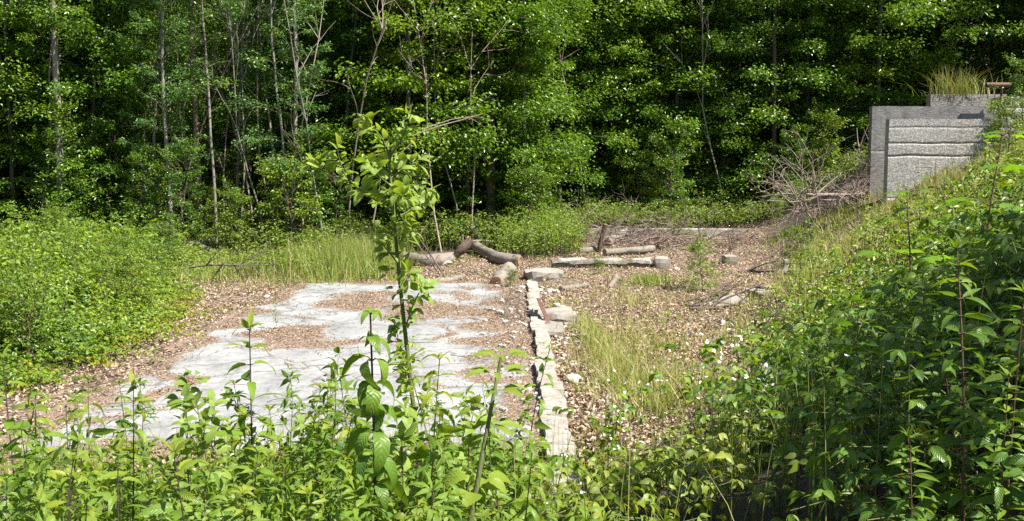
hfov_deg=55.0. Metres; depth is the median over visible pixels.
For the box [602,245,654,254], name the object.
log
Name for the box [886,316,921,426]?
shade weed
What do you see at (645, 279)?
grass
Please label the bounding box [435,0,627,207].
beech tree
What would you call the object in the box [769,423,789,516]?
shade weed
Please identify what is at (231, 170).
shrub
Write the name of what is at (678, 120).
beech tree
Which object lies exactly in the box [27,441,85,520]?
foreground weed
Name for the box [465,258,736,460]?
rubble
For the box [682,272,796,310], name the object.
stick pile
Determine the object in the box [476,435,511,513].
foreground weed
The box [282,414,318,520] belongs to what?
foreground weed
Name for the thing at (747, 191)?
shrub
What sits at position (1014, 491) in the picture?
willowherb
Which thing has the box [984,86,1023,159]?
shrub
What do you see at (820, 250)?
bank weed
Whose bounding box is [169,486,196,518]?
foreground weed
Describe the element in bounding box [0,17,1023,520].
ground
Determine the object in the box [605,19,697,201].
bushy tree
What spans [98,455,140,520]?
foreground weed
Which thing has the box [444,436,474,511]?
foreground weed
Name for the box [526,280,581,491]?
concrete curb
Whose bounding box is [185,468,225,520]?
foreground weed
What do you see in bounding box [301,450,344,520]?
foreground weed
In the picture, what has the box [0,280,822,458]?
twig debris
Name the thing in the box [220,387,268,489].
weed stalk
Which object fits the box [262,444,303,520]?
foreground weed
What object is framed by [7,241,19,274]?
tall weed
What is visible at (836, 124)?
shrub
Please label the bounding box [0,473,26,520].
foreground weed
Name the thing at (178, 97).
bare sapling
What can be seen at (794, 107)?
shrub
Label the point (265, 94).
slender tree
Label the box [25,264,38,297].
tall weed
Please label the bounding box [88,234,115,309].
tall weed
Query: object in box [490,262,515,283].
log chunk
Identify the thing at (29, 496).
foreground weed
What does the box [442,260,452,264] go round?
stone
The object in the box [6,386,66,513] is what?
weed stalk
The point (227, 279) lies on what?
grass
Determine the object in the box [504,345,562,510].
weed stalk
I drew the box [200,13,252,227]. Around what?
bare sapling
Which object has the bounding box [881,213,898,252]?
bank weed
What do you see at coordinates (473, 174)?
bare sapling
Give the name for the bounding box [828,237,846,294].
bank weed
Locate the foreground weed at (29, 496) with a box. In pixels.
[13,446,69,519]
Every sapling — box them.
[22,0,79,223]
[78,0,178,226]
[104,1,167,223]
[144,0,204,227]
[160,3,196,224]
[166,11,202,238]
[177,0,257,227]
[178,0,263,241]
[181,1,245,244]
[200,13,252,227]
[225,2,270,254]
[238,0,278,230]
[258,0,323,231]
[284,0,335,233]
[301,103,439,466]
[321,0,392,223]
[382,0,458,244]
[394,0,455,251]
[435,9,531,235]
[543,0,586,209]
[651,0,721,202]
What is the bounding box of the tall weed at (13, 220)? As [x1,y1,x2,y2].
[5,200,19,235]
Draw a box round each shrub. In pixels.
[0,139,27,221]
[0,140,28,226]
[0,167,34,221]
[0,168,25,221]
[23,88,115,226]
[29,118,99,225]
[36,113,131,227]
[38,133,103,226]
[72,173,110,221]
[106,142,198,235]
[116,143,172,235]
[143,134,222,247]
[144,110,229,237]
[187,139,256,239]
[190,174,232,243]
[196,177,262,255]
[244,157,316,247]
[254,139,328,248]
[269,131,345,240]
[312,160,360,245]
[337,182,371,222]
[360,120,431,229]
[379,154,446,248]
[487,149,542,217]
[496,151,563,232]
[532,171,571,205]
[567,155,607,208]
[575,162,612,220]
[577,103,650,207]
[580,145,643,204]
[613,114,671,219]
[615,141,666,209]
[618,143,680,204]
[633,141,704,222]
[639,121,697,224]
[677,232,724,291]
[684,166,721,204]
[695,134,740,207]
[738,175,755,203]
[749,162,768,201]
[763,70,841,190]
[763,193,785,221]
[769,124,812,206]
[777,217,820,278]
[783,132,824,185]
[786,99,850,184]
[810,92,867,164]
[980,107,1010,149]
[983,51,1023,149]
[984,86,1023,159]
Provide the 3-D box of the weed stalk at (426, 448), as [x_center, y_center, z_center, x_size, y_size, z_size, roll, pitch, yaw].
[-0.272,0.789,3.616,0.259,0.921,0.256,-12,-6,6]
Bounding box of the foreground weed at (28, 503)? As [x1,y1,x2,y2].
[23,486,53,514]
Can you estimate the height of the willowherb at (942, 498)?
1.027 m
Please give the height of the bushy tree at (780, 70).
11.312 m
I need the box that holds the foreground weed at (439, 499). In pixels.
[405,470,456,520]
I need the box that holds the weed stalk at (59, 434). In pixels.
[41,400,100,520]
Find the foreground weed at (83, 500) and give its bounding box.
[68,460,103,520]
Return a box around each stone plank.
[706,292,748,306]
[745,285,771,295]
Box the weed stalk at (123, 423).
[97,369,167,520]
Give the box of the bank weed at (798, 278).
[794,264,802,296]
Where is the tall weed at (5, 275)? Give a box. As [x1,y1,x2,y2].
[0,266,15,333]
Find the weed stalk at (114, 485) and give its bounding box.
[103,439,126,508]
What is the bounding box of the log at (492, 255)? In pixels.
[470,241,522,265]
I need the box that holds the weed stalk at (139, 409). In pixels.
[123,371,178,502]
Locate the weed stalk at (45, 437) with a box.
[25,416,58,515]
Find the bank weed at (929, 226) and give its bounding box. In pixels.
[922,213,933,248]
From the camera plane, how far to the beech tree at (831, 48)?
32.54 m
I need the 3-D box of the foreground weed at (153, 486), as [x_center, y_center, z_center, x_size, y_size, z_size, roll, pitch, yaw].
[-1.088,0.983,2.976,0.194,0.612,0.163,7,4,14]
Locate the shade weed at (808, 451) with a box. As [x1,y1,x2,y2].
[799,414,827,520]
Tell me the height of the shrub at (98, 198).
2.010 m
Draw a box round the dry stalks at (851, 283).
[825,261,874,307]
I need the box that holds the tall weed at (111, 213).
[104,197,115,237]
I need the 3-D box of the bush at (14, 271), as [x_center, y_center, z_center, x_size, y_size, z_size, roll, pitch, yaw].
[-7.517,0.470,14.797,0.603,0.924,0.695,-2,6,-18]
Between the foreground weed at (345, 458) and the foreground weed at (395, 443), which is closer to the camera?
the foreground weed at (345, 458)
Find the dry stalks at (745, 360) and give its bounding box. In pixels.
[718,341,772,380]
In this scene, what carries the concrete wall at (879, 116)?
on the ground at (738, 511)
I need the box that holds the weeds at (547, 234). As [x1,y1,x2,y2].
[468,201,599,258]
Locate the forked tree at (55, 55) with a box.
[4,0,104,223]
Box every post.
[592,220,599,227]
[597,224,607,252]
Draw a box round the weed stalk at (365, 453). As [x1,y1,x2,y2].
[328,433,370,514]
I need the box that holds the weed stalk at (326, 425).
[306,382,344,498]
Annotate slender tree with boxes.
[96,1,210,212]
[121,3,164,223]
[124,5,205,220]
[164,0,251,215]
[164,0,261,248]
[179,0,268,235]
[184,0,296,243]
[186,0,274,225]
[217,0,317,227]
[223,0,329,236]
[279,6,372,227]
[288,0,403,216]
[313,1,361,207]
[760,0,857,167]
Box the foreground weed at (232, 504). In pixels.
[213,467,254,517]
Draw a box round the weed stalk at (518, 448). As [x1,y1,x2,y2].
[498,399,539,514]
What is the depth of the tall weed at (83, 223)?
18.66 m
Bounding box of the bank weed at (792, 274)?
[786,259,796,295]
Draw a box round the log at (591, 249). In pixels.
[579,245,597,252]
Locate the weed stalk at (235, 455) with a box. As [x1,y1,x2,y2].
[215,415,260,506]
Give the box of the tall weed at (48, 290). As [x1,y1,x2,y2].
[42,272,57,318]
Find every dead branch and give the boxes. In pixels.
[144,345,231,363]
[188,241,278,281]
[372,93,492,222]
[399,221,445,276]
[747,237,795,273]
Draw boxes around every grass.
[0,414,649,492]
[2,322,939,520]
[156,244,416,290]
[250,228,442,285]
[542,284,757,441]
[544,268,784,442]
[607,267,693,287]
[649,217,1023,520]
[681,119,1023,373]
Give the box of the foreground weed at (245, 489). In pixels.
[223,484,268,520]
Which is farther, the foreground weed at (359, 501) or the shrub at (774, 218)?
the shrub at (774, 218)
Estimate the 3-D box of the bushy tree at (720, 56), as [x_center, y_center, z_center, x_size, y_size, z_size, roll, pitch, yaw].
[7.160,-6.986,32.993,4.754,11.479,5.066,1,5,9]
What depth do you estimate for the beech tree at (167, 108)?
32.85 m
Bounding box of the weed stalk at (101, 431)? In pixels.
[59,373,118,519]
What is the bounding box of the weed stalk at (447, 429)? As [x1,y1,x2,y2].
[407,350,462,519]
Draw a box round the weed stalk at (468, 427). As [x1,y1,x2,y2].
[425,384,497,520]
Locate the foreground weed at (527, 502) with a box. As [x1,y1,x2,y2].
[500,432,552,520]
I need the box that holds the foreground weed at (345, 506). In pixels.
[324,446,351,509]
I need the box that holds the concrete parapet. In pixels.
[926,94,1006,105]
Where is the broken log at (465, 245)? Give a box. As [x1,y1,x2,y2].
[453,236,473,259]
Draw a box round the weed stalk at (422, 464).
[408,446,436,501]
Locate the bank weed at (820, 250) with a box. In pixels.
[813,238,824,278]
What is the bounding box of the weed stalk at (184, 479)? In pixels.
[166,451,199,510]
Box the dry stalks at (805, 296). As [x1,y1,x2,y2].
[765,271,858,331]
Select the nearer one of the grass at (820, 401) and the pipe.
the grass at (820, 401)
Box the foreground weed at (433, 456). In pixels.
[404,425,473,520]
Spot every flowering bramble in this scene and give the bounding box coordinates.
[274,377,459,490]
[393,428,561,508]
[538,369,674,456]
[559,410,629,484]
[647,348,780,454]
[659,319,827,448]
[698,358,795,454]
[715,393,770,452]
[748,373,822,438]
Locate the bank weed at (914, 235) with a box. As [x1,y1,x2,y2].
[907,200,930,255]
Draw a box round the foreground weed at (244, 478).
[228,446,263,515]
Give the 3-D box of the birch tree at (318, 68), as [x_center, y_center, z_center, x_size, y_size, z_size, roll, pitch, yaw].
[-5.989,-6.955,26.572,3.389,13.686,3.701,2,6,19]
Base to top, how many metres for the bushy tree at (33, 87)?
11.983 m
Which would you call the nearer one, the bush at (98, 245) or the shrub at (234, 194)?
the bush at (98, 245)
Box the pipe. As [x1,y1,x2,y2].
[985,82,1011,117]
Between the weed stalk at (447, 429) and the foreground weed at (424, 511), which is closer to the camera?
the foreground weed at (424, 511)
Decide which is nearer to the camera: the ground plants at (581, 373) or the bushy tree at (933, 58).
the ground plants at (581, 373)
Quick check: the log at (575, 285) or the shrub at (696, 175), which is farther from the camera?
the shrub at (696, 175)
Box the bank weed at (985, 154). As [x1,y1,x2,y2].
[971,139,994,190]
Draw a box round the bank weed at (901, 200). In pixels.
[895,184,912,241]
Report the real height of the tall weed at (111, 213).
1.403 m
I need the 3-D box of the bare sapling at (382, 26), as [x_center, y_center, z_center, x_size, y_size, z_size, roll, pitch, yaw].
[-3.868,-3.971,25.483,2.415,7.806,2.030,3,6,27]
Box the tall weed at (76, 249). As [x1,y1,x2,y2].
[69,238,86,276]
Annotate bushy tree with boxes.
[0,0,35,146]
[0,0,60,224]
[0,0,120,224]
[0,0,124,222]
[0,0,182,226]
[6,0,227,229]
[10,2,143,218]
[70,12,204,220]
[129,0,236,221]
[153,0,249,216]
[156,0,284,215]
[171,3,250,189]
[191,0,374,232]
[201,0,340,227]
[202,6,304,202]
[237,8,335,192]
[247,0,374,222]
[286,5,394,206]
[291,0,445,216]
[324,0,477,220]
[332,0,476,214]
[374,0,538,208]
[393,0,539,219]
[443,19,563,209]
[497,0,639,211]
[513,12,614,196]
[545,19,618,212]
[573,0,642,194]
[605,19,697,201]
[658,0,770,202]
[658,0,789,205]
[686,0,862,197]
[710,4,811,186]
[740,0,877,171]
[771,19,874,148]
[845,0,982,110]
[870,0,1023,104]
[875,5,1004,105]
[951,0,1023,95]
[956,0,1023,85]
[959,39,1022,93]
[979,0,1023,67]
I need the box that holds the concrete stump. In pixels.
[781,259,788,272]
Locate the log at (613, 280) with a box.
[607,273,620,287]
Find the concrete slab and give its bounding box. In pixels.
[0,281,544,462]
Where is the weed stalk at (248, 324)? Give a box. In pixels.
[198,309,295,519]
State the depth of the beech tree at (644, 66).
35.77 m
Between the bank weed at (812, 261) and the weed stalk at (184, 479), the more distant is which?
the bank weed at (812, 261)
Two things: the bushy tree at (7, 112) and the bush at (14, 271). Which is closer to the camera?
the bush at (14, 271)
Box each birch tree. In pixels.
[101,0,217,241]
[222,0,332,250]
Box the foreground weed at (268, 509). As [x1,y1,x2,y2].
[245,473,289,520]
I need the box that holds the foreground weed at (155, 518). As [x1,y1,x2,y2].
[143,488,176,520]
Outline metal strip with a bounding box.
[536,298,549,323]
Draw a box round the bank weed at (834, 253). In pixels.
[829,238,839,270]
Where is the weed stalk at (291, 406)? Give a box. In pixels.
[271,364,321,494]
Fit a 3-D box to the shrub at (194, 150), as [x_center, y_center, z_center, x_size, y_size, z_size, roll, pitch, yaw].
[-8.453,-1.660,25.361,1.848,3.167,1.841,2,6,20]
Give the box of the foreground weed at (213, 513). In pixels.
[194,507,221,520]
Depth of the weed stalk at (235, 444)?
3.70 m
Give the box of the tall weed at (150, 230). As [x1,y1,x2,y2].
[140,220,155,256]
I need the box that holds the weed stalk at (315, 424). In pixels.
[297,405,334,520]
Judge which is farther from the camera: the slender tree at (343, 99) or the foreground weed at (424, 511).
the slender tree at (343, 99)
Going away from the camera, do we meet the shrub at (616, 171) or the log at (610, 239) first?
the log at (610, 239)
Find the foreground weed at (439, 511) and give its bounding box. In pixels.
[433,504,455,520]
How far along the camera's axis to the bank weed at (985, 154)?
10.75 m
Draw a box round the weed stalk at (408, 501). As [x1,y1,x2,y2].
[401,442,426,520]
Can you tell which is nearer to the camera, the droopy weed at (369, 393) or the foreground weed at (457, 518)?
the droopy weed at (369, 393)
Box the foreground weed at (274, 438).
[261,431,314,520]
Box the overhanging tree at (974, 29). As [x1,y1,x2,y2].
[915,0,1023,50]
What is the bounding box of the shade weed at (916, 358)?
[906,317,943,432]
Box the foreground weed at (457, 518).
[435,452,466,520]
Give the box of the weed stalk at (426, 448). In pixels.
[392,351,466,519]
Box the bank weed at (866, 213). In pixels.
[856,201,873,242]
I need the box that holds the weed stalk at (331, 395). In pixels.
[318,375,353,467]
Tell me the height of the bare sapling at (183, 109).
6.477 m
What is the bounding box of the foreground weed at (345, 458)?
[317,449,354,519]
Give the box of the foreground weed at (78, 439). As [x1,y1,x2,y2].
[46,431,98,520]
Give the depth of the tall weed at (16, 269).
11.89 m
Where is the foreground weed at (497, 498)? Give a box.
[483,492,509,520]
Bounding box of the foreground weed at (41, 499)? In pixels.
[5,456,66,520]
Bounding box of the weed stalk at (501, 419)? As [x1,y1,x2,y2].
[476,377,523,510]
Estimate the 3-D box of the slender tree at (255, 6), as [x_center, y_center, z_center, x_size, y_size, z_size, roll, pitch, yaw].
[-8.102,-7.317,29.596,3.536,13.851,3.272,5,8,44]
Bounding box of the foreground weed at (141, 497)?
[131,460,163,520]
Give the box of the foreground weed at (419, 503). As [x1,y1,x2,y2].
[407,497,426,520]
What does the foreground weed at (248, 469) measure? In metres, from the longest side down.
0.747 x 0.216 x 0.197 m
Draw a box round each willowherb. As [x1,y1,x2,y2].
[812,350,859,520]
[869,278,947,506]
[878,425,939,520]
[914,234,1005,520]
[918,312,992,519]
[961,280,1023,518]
[965,363,1023,520]
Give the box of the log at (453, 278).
[425,274,465,280]
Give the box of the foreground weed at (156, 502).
[148,499,165,520]
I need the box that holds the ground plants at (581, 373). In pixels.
[0,205,920,437]
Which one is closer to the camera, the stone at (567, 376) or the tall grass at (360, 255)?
the stone at (567, 376)
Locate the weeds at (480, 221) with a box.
[323,198,573,251]
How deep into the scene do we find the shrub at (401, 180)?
26.96 m
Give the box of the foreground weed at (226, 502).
[217,489,230,510]
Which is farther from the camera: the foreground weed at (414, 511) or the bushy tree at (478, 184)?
the bushy tree at (478, 184)
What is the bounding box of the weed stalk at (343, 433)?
[303,397,371,512]
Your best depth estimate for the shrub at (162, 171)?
26.39 m
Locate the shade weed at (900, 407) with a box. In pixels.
[880,357,917,503]
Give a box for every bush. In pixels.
[0,253,82,363]
[1,262,23,286]
[33,199,74,244]
[46,201,79,234]
[58,227,96,258]
[83,235,106,259]
[83,246,130,290]
[91,225,135,280]
[93,239,170,313]
[124,274,154,307]
[137,237,175,282]
[149,213,188,264]
[568,229,580,251]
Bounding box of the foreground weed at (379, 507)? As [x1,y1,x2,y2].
[359,495,385,520]
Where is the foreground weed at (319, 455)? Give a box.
[306,432,335,505]
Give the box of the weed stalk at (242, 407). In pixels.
[219,379,262,509]
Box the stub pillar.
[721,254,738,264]
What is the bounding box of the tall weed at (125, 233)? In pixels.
[120,224,128,249]
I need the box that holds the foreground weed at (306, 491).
[292,480,327,520]
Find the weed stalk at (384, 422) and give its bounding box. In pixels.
[365,383,394,490]
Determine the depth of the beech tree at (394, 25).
27.16 m
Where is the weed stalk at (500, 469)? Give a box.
[468,403,512,520]
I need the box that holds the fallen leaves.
[0,178,970,489]
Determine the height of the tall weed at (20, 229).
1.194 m
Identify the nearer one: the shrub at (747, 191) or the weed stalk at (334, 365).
the weed stalk at (334, 365)
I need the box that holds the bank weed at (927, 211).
[912,203,936,255]
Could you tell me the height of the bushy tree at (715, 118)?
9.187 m
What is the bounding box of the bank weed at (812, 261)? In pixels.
[807,247,821,276]
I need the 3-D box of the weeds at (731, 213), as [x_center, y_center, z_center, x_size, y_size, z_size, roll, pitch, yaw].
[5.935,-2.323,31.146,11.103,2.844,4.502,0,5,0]
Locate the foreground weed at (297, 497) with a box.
[290,467,310,519]
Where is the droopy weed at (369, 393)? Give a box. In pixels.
[341,307,407,520]
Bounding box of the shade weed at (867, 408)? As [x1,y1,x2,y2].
[855,359,879,461]
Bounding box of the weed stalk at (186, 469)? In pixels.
[166,430,197,520]
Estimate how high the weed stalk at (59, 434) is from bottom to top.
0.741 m
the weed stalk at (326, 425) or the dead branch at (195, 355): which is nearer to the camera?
the weed stalk at (326, 425)
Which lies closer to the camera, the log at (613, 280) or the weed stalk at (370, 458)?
the weed stalk at (370, 458)
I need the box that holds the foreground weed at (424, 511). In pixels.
[414,505,438,519]
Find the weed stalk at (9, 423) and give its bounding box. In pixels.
[0,345,46,519]
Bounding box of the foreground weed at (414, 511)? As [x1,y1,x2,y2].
[410,506,432,520]
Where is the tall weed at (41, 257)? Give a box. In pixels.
[37,244,47,283]
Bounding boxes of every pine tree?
[144,0,211,237]
[420,3,429,227]
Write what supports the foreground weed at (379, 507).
on the ground at (738, 511)
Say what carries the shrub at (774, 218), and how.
on the ground at (738, 511)
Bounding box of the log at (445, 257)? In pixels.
[400,252,455,265]
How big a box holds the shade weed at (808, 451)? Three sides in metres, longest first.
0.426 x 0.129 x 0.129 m
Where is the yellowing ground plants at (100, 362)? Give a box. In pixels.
[0,289,230,408]
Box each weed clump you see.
[503,265,518,286]
[592,253,607,274]
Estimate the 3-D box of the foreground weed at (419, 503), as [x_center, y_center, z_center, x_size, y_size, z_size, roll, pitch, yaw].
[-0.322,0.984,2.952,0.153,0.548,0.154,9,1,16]
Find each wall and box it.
[550,256,670,268]
[578,228,746,236]
[867,106,997,197]
[883,119,1013,203]
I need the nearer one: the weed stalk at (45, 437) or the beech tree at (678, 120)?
the weed stalk at (45, 437)
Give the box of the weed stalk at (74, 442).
[61,392,107,520]
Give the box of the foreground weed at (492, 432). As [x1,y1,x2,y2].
[476,428,514,516]
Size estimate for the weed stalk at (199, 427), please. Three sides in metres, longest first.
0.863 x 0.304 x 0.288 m
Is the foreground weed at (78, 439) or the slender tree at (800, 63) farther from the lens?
the slender tree at (800, 63)
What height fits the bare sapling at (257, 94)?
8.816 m
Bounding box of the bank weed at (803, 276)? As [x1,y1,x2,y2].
[798,257,809,311]
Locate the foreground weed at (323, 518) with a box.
[303,462,352,520]
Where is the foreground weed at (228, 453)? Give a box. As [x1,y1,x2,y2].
[215,438,251,490]
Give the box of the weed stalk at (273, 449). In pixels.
[248,404,307,520]
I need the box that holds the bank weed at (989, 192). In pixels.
[984,179,997,208]
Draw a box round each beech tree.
[0,5,36,196]
[4,1,178,214]
[69,2,221,223]
[282,0,529,248]
[351,0,585,233]
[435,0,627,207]
[445,0,608,207]
[462,2,610,210]
[463,71,551,212]
[513,0,652,207]
[546,0,699,205]
[567,0,733,202]
[594,0,733,199]
[605,0,784,211]
[640,0,783,205]
[665,1,836,206]
[752,0,901,170]
[761,0,1003,151]
[779,1,907,160]
[803,0,953,142]
[873,1,983,105]
[925,0,1022,93]
[982,1,1023,84]
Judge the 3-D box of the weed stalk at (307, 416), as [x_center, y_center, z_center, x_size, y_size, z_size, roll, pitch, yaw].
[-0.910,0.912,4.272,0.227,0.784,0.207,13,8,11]
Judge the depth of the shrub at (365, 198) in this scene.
28.38 m
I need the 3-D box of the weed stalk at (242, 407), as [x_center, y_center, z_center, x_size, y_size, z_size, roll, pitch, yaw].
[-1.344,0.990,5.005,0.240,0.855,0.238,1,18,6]
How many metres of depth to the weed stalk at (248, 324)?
3.48 m
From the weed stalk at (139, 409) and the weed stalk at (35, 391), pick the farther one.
the weed stalk at (139, 409)
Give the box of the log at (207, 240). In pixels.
[188,237,211,245]
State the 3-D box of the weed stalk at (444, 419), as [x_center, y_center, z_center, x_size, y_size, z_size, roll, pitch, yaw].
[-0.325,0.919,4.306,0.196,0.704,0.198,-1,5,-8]
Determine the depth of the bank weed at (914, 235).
8.35 m
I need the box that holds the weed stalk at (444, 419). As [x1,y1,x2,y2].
[419,391,456,466]
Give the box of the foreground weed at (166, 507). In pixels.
[136,434,212,520]
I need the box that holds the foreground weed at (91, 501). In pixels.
[67,470,100,520]
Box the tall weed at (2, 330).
[0,294,17,358]
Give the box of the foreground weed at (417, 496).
[410,492,425,520]
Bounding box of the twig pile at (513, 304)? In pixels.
[480,284,533,320]
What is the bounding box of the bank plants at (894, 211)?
[743,137,1023,379]
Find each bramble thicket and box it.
[0,210,231,289]
[0,223,210,344]
[0,274,148,397]
[726,140,1023,389]
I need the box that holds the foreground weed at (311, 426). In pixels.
[297,412,334,492]
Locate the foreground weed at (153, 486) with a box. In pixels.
[150,484,170,518]
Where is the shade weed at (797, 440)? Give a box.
[778,393,805,504]
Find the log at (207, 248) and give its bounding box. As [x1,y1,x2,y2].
[195,243,216,251]
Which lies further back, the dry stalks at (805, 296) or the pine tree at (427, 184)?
the pine tree at (427, 184)
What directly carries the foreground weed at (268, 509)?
on the ground at (738, 511)
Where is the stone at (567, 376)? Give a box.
[565,374,582,382]
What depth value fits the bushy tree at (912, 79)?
34.35 m
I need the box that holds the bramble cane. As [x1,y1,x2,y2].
[439,348,530,520]
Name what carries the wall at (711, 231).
on the ground at (738, 511)
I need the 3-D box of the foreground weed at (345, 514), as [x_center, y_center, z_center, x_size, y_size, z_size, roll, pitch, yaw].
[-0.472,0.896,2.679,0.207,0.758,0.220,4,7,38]
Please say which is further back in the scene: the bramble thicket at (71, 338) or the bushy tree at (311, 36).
the bushy tree at (311, 36)
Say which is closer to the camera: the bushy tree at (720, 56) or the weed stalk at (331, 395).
the weed stalk at (331, 395)
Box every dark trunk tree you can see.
[315,0,376,216]
[414,0,595,241]
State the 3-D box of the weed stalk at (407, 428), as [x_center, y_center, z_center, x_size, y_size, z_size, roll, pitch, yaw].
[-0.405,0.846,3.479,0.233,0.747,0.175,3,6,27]
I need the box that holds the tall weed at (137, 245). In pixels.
[130,227,142,274]
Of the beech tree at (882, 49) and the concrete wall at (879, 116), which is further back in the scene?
the beech tree at (882, 49)
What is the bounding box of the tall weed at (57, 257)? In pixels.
[52,247,66,279]
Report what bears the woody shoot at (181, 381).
on the ground at (738, 511)
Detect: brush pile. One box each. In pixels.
[533,181,769,253]
[746,124,882,230]
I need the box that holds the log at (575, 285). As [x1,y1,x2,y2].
[560,282,589,289]
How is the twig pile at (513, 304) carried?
on the ground at (738, 511)
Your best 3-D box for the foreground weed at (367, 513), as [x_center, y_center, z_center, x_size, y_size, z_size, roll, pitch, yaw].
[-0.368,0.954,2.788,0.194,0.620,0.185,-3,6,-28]
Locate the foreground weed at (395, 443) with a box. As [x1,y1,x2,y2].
[390,432,399,455]
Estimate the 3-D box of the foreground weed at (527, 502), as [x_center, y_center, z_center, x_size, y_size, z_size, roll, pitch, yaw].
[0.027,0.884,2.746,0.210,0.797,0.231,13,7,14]
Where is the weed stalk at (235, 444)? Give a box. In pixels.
[214,408,255,512]
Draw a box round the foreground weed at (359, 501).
[331,474,376,520]
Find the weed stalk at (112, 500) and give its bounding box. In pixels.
[88,435,146,520]
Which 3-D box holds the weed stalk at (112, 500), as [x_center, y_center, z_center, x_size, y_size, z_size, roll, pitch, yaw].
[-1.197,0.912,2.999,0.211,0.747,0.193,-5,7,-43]
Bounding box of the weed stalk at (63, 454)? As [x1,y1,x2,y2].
[55,399,84,515]
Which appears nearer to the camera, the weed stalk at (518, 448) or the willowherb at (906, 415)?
the willowherb at (906, 415)
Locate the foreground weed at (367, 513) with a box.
[352,494,392,520]
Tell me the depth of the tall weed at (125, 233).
21.61 m
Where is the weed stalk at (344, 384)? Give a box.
[320,366,372,503]
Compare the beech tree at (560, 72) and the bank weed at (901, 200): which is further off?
the beech tree at (560, 72)
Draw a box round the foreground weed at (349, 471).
[338,458,368,518]
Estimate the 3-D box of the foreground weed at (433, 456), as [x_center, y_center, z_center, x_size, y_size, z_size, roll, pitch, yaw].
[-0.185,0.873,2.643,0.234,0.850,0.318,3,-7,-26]
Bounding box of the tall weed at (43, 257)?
[38,244,50,278]
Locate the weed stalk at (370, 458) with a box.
[364,421,403,511]
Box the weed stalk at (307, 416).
[278,383,331,518]
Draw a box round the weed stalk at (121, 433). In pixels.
[104,379,152,515]
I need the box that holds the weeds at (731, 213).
[566,143,867,228]
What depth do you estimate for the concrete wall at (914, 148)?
23.85 m
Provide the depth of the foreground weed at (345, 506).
3.49 m
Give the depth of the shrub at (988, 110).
23.73 m
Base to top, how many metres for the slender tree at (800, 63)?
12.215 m
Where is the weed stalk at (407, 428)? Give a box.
[377,400,432,520]
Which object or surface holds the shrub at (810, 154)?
on the ground at (738, 511)
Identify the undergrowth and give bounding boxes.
[0,205,186,351]
[0,420,721,520]
[552,383,1014,520]
[658,177,1023,520]
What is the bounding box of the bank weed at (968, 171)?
[964,164,973,186]
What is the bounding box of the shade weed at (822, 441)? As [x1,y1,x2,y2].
[810,417,838,491]
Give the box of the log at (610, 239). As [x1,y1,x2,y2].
[603,227,629,245]
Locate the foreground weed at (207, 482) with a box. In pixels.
[185,460,226,520]
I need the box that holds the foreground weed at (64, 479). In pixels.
[28,449,89,520]
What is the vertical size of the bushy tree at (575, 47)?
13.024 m
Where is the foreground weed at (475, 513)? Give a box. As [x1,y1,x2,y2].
[466,503,479,520]
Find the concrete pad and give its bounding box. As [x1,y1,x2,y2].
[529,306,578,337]
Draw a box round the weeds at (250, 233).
[131,200,709,282]
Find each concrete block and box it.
[523,267,563,281]
[991,96,1023,121]
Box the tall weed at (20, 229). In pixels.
[13,215,24,243]
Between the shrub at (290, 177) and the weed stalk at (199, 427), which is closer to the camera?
the weed stalk at (199, 427)
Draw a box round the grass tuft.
[895,63,1003,95]
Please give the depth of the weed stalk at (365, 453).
3.55 m
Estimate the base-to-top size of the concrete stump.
0.346 m
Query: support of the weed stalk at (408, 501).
on the ground at (738, 511)
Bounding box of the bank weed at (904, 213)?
[896,194,907,232]
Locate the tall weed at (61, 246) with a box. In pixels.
[59,236,74,264]
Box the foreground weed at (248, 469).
[210,445,280,520]
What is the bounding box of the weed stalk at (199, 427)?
[164,384,273,520]
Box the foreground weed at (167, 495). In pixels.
[164,493,176,520]
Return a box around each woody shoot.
[153,368,232,511]
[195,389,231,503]
[449,403,479,490]
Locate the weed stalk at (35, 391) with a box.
[0,371,53,520]
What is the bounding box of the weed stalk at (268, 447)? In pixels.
[259,441,275,499]
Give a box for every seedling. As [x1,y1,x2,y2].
[272,296,280,327]
[852,189,954,323]
[913,131,1023,307]
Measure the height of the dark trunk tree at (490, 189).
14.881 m
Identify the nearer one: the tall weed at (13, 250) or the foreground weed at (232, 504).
the foreground weed at (232, 504)
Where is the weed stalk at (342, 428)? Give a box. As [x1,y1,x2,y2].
[335,409,373,519]
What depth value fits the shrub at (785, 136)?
30.58 m
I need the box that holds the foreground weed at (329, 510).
[309,468,341,520]
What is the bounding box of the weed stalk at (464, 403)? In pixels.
[450,400,486,479]
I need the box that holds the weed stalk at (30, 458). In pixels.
[4,420,57,520]
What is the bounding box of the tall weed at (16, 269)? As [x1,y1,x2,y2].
[3,250,34,350]
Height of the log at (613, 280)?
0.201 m
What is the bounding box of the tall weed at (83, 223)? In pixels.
[80,222,90,257]
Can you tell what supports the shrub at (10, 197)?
on the ground at (738, 511)
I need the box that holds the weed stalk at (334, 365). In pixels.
[303,346,370,506]
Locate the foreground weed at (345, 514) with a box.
[320,459,363,520]
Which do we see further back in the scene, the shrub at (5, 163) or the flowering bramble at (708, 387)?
the shrub at (5, 163)
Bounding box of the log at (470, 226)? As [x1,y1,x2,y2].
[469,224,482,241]

